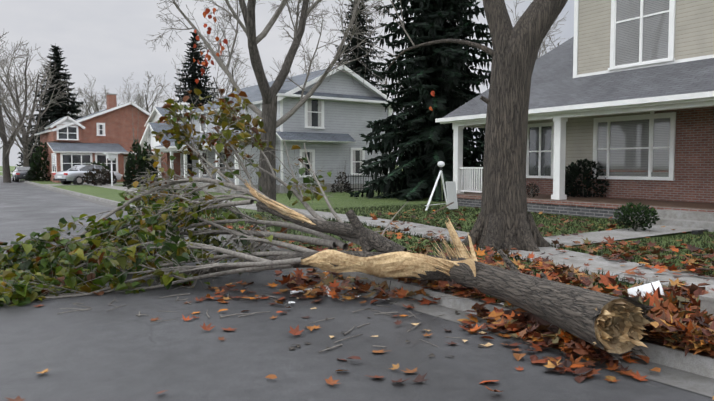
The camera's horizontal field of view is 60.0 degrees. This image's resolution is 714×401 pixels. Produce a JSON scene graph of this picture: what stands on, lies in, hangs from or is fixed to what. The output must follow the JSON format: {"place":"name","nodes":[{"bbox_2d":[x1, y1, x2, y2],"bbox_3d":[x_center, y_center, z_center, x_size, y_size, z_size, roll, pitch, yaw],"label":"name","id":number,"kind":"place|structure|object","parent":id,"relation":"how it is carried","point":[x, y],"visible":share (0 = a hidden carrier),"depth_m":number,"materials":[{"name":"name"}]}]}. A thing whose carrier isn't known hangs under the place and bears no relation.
{"place":"outdoors","nodes":[
{"label":"outdoors","id":0,"kind":"place"},
{"bbox_2d":[43,183,122,185],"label":"driveway","id":1,"kind":"structure","parent":0,"point":[76,184],"depth_m":45.55,"materials":[{"name":"concrete"}]},
{"bbox_2d":[53,165,122,184],"bbox_3d":[-20.109,-1.932,46.396,2.020,1.535,4.680,2,4,35],"label":"silver car","id":2,"kind":"object","parent":1,"relation":"on","point":[74,174],"visible":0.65,"depth_m":45.03,"materials":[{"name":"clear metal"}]},
{"bbox_2d":[103,152,119,185],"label":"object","id":3,"kind":"object","parent":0,"point":[111,156],"visible":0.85,"depth_m":42.11,"materials":[{"name":"white metal"}]},
{"bbox_2d":[140,102,194,179],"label":"house","id":4,"kind":"structure","parent":0,"point":[157,113],"depth_m":42.90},
{"bbox_2d":[174,32,218,108],"bbox_3d":[-15.959,-10.628,62.026,6.951,12.826,6.149,-2,4,-35],"label":"spruce","id":5,"kind":"object","parent":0,"point":[193,69],"visible":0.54,"depth_m":61.49,"materials":[{"name":"green plant"}]},
{"bbox_2d":[151,65,396,193],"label":"grey house","id":6,"kind":"structure","parent":0,"point":[326,123],"depth_m":33.35,"materials":[{"name":"grey wood"}]},
{"bbox_2d":[0,0,573,165],"label":"sky","id":7,"kind":"structure","parent":0,"point":[104,40],"materials":[{"name":"grey"}]},
{"bbox_2d":[0,177,713,400],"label":"road","id":8,"kind":"structure","parent":0,"point":[98,351],"depth_m":5.31,"materials":[{"name":"grey asphalt"}]},
{"bbox_2d":[290,271,330,296],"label":"wood splinters","id":9,"kind":"object","parent":8,"relation":"on","point":[295,291],"visible":0.42,"depth_m":7.65,"materials":[{"name":"wood"}]},
{"bbox_2d":[0,85,655,359],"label":"fallen tree","id":10,"kind":"object","parent":8,"relation":"on","point":[611,325],"depth_m":8.06,"materials":[{"name":"plant"}]},
{"bbox_2d":[57,287,647,356],"bbox_3d":[-0.236,1.114,6.861,6.467,0.179,3.179,1,3,15],"label":"twig debris","id":11,"kind":"object","parent":8,"relation":"on","point":[416,324],"visible":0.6,"depth_m":6.51,"materials":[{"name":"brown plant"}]},
{"bbox_2d":[0,175,713,397],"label":"kerbs","id":12,"kind":"structure","parent":8,"relation":"on","point":[689,371],"depth_m":6.38,"materials":[{"name":"concrete"}]},
{"bbox_2d":[5,204,713,400],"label":"leaf litter","id":13,"kind":"object","parent":8,"relation":"on","point":[681,319],"visible":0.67,"depth_m":6.42,"materials":[{"name":"brown plant"}]},
{"bbox_2d":[508,308,713,357],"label":"leaf mounds","id":14,"kind":"object","parent":13,"relation":"on","point":[529,316],"visible":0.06,"depth_m":5.70,"materials":[{"name":"brown plant"}]},
{"bbox_2d":[289,295,620,362],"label":"white litter scraps","id":15,"kind":"object","parent":8,"relation":"on","point":[502,303],"visible":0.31,"depth_m":7.03,"materials":[{"name":"paper"}]},
{"bbox_2d":[0,167,713,306],"bbox_3d":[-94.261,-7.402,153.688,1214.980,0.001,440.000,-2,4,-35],"label":"lawn","id":16,"kind":"structure","parent":0,"point":[343,200],"depth_m":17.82,"materials":[{"name":"green plant"}]},
{"bbox_2d":[0,52,28,148],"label":"bare tree","id":17,"kind":"object","parent":16,"relation":"on","point":[2,107],"visible":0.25,"depth_m":99.84,"materials":[{"name":"grey plant"}]},
{"bbox_2d":[0,53,74,166],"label":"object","id":18,"kind":"object","parent":16,"relation":"on","point":[25,141],"visible":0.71,"depth_m":66.68,"materials":[{"name":"grey plant"}]},
{"bbox_2d":[24,119,50,180],"bbox_3d":[-28.624,-4.854,56.612,3.566,6.534,3.585,-2,4,-35],"label":"evergreen shrub","id":19,"kind":"object","parent":16,"relation":"on","point":[32,173],"visible":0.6,"depth_m":55.90,"materials":[{"name":"green plant"}]},
{"bbox_2d":[0,38,75,150],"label":"bare tree","id":20,"kind":"object","parent":16,"relation":"on","point":[14,91],"visible":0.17,"depth_m":78.18,"materials":[{"name":"grey plant"}]},
{"bbox_2d":[16,43,82,173],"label":"spruce","id":21,"kind":"object","parent":16,"relation":"on","point":[57,111],"visible":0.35,"depth_m":73.71,"materials":[{"name":"green plant"}]},
{"bbox_2d":[38,90,106,118],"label":"bare tree","id":22,"kind":"object","parent":16,"relation":"on","point":[87,104],"visible":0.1,"depth_m":111.12,"materials":[{"name":"grey plant"}]},
{"bbox_2d":[34,93,149,182],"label":"brick house","id":23,"kind":"structure","parent":16,"relation":"on","point":[84,140],"depth_m":53.76,"materials":[{"name":"red brick"}]},
{"bbox_2d":[69,73,119,116],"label":"bare tree","id":24,"kind":"object","parent":16,"relation":"on","point":[95,106],"visible":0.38,"depth_m":92.84,"materials":[{"name":"grey plant"}]},
{"bbox_2d":[85,161,110,181],"bbox_3d":[-21.444,-2.303,50.482,2.641,1.872,2.719,-2,4,-35],"label":"shrub","id":25,"kind":"object","parent":16,"relation":"on","point":[98,162],"visible":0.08,"depth_m":50.47,"materials":[{"name":"green plant"}]},
{"bbox_2d":[82,168,115,185],"bbox_3d":[-18.097,-1.650,43.345,2.221,1.324,2.152,-2,4,-35],"label":"bush","id":26,"kind":"object","parent":16,"relation":"on","point":[101,180],"visible":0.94,"depth_m":43.06,"materials":[{"name":"green plant"}]},
{"bbox_2d":[122,103,147,186],"bbox_3d":[-14.711,-3.684,41.158,1.843,5.909,1.828,-2,4,-35],"label":"arborvitae","id":27,"kind":"object","parent":16,"relation":"on","point":[132,162],"visible":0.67,"depth_m":40.92,"materials":[{"name":"green plant"}]},
{"bbox_2d":[116,73,159,110],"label":"bare tree","id":28,"kind":"object","parent":16,"relation":"on","point":[129,97],"visible":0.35,"depth_m":119.87,"materials":[{"name":"grey plant"}]},
{"bbox_2d":[136,123,157,186],"bbox_3d":[-14.116,-3.471,41.658,1.835,5.294,1.739,-2,4,-35],"label":"arborvitae","id":29,"kind":"object","parent":16,"relation":"on","point":[145,153],"visible":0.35,"depth_m":41.47,"materials":[{"name":"green plant"}]},
{"bbox_2d":[133,71,179,113],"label":"bare tree","id":30,"kind":"object","parent":16,"relation":"on","point":[158,98],"visible":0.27,"depth_m":82.55,"materials":[{"name":"grey plant"}]},
{"bbox_2d":[158,53,224,106],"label":"bare tree","id":31,"kind":"object","parent":16,"relation":"on","point":[180,82],"visible":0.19,"depth_m":97.67,"materials":[{"name":"grey plant"}]},
{"bbox_2d":[206,44,276,98],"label":"bare tree","id":32,"kind":"object","parent":16,"relation":"on","point":[234,67],"visible":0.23,"depth_m":74.08,"materials":[{"name":"grey plant"}]},
{"bbox_2d":[144,0,386,211],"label":"bare street tree","id":33,"kind":"object","parent":16,"relation":"on","point":[266,181],"visible":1,"depth_m":19.32,"materials":[{"name":"grey plant"}]},
{"bbox_2d":[193,8,434,143],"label":"hanging leaves","id":34,"kind":"object","parent":33,"relation":"attached to","point":[225,41],"visible":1,"depth_m":18.71,"materials":[{"name":"red plant"}]},
{"bbox_2d":[277,51,320,77],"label":"bare tree","id":35,"kind":"object","parent":16,"relation":"on","point":[313,65],"visible":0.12,"depth_m":87.62,"materials":[{"name":"grey plant"}]},
{"bbox_2d":[330,162,354,192],"bbox_3d":[-0.824,-1.360,32.825,1.289,1.922,1.290,-2,4,-35],"label":"grey shrub","id":36,"kind":"object","parent":16,"relation":"on","point":[340,178],"depth_m":32.80,"materials":[{"name":"green plant"}]},
{"bbox_2d":[346,174,383,190],"bbox_3d":[0.477,-0.932,33.091,2.216,0.950,0.030,-1,3,-12],"label":"iron fence","id":37,"kind":"object","parent":16,"relation":"on","point":[353,176],"visible":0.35,"depth_m":33.00,"materials":[{"name":"black metal"}]},
{"bbox_2d":[368,48,403,114],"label":"bare tree","id":38,"kind":"object","parent":16,"relation":"on","point":[380,82],"visible":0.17,"depth_m":79.29,"materials":[{"name":"grey plant"}]},
{"bbox_2d":[347,0,491,201],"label":"spruce","id":39,"kind":"object","parent":16,"relation":"on","point":[418,137],"visible":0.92,"depth_m":26.95,"materials":[{"name":"green plant"}]},
{"bbox_2d":[425,161,457,213],"bbox_3d":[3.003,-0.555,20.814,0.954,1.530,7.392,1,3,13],"label":"a-frame lamp","id":40,"kind":"object","parent":16,"relation":"on","point":[451,198],"visible":1,"depth_m":19.51,"materials":[{"name":"white plastic"}]},
{"bbox_2d":[506,0,568,58],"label":"bare tree","id":41,"kind":"object","parent":16,"relation":"on","point":[543,44],"visible":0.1,"depth_m":59.24,"materials":[{"name":"grey plant"}]},
{"bbox_2d":[543,225,703,247],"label":"front walk","id":42,"kind":"structure","parent":16,"relation":"on","point":[616,234],"depth_m":12.62,"materials":[{"name":"concrete"}]},
{"bbox_2d":[614,202,659,230],"bbox_3d":[6.050,0.345,13.414,0.892,0.625,0.914,-1,3,-13],"label":"porch shrub","id":43,"kind":"object","parent":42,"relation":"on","point":[642,222],"visible":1,"depth_m":13.29,"materials":[{"name":"green plant"}]},
{"bbox_2d":[627,281,663,296],"bbox_3d":[2.870,0.955,6.029,0.366,0.322,0.564,1,3,9],"label":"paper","id":44,"kind":"object","parent":16,"relation":"on","point":[645,288],"visible":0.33,"depth_m":6.11,"materials":[{"name":"paper"}]},
{"bbox_2d":[699,293,713,315],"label":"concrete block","id":45,"kind":"object","parent":16,"relation":"on","point":[707,302],"visible":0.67,"depth_m":5.16,"materials":[{"name":"concrete"}]},
{"bbox_2d":[0,171,713,292],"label":"sidewalk","id":46,"kind":"structure","parent":0,"point":[579,259],"depth_m":9.47,"materials":[{"name":"concrete"}]},
{"bbox_2d":[333,0,390,97],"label":"spruce","id":47,"kind":"object","parent":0,"point":[362,68],"visible":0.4,"depth_m":57.03,"materials":[{"name":"green plant"}]},
{"label":"ground surface","id":48,"kind":"structure","parent":0,"visible":0},
{"bbox_2d":[11,166,35,181],"bbox_3d":[-31.609,-2.484,58.743,2.020,1.535,4.680,-2,4,-33],"label":"car","id":49,"kind":"object","parent":48,"relation":"on","point":[18,173],"visible":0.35,"depth_m":57.24,"materials":[{"name":"grey metal"}]},
{"bbox_2d":[0,32,48,182],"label":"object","id":50,"kind":"object","parent":48,"relation":"on","point":[8,144],"visible":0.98,"depth_m":55.62,"materials":[{"name":"grey plant"}]},
{"bbox_2d":[345,0,567,251],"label":"street tree","id":51,"kind":"object","parent":48,"relation":"on","point":[504,220],"visible":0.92,"depth_m":10.77,"materials":[{"name":"brown plant"}]},
{"bbox_2d":[435,0,713,231],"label":"house","id":52,"kind":"structure","parent":48,"relation":"on","point":[577,87],"depth_m":17.76,"materials":[{"name":"brick"}]},
{"bbox_2d":[459,167,482,192],"bbox_3d":[4.487,-0.724,21.755,1.701,1.000,3.628,0,3,5],"label":"porch railing","id":53,"kind":"object","parent":52,"relation":"on","point":[468,182],"visible":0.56,"depth_m":21.85,"materials":[{"name":"white wood"}]},
{"bbox_2d":[526,182,539,197],"bbox_3d":[5.471,-0.328,19.312,0.493,0.503,0.445,-2,4,-35],"label":"shrub","id":54,"kind":"object","parent":52,"relation":"on","point":[531,189],"visible":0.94,"depth_m":19.26,"materials":[{"name":"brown plant"}]},
{"bbox_2d":[565,158,609,197],"bbox_3d":[7.414,-0.579,20.141,1.741,1.597,1.740,0,3,0],"label":"porch shrub","id":55,"kind":"object","parent":52,"relation":"on","point":[573,172],"visible":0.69,"depth_m":19.72,"materials":[{"name":"green plant"}]},
{"bbox_2d":[526,0,675,180],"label":"house windows","id":56,"kind":"structure","parent":52,"relation":"in","point":[642,33],"depth_m":18.46,"materials":[{"name":"white glass"}]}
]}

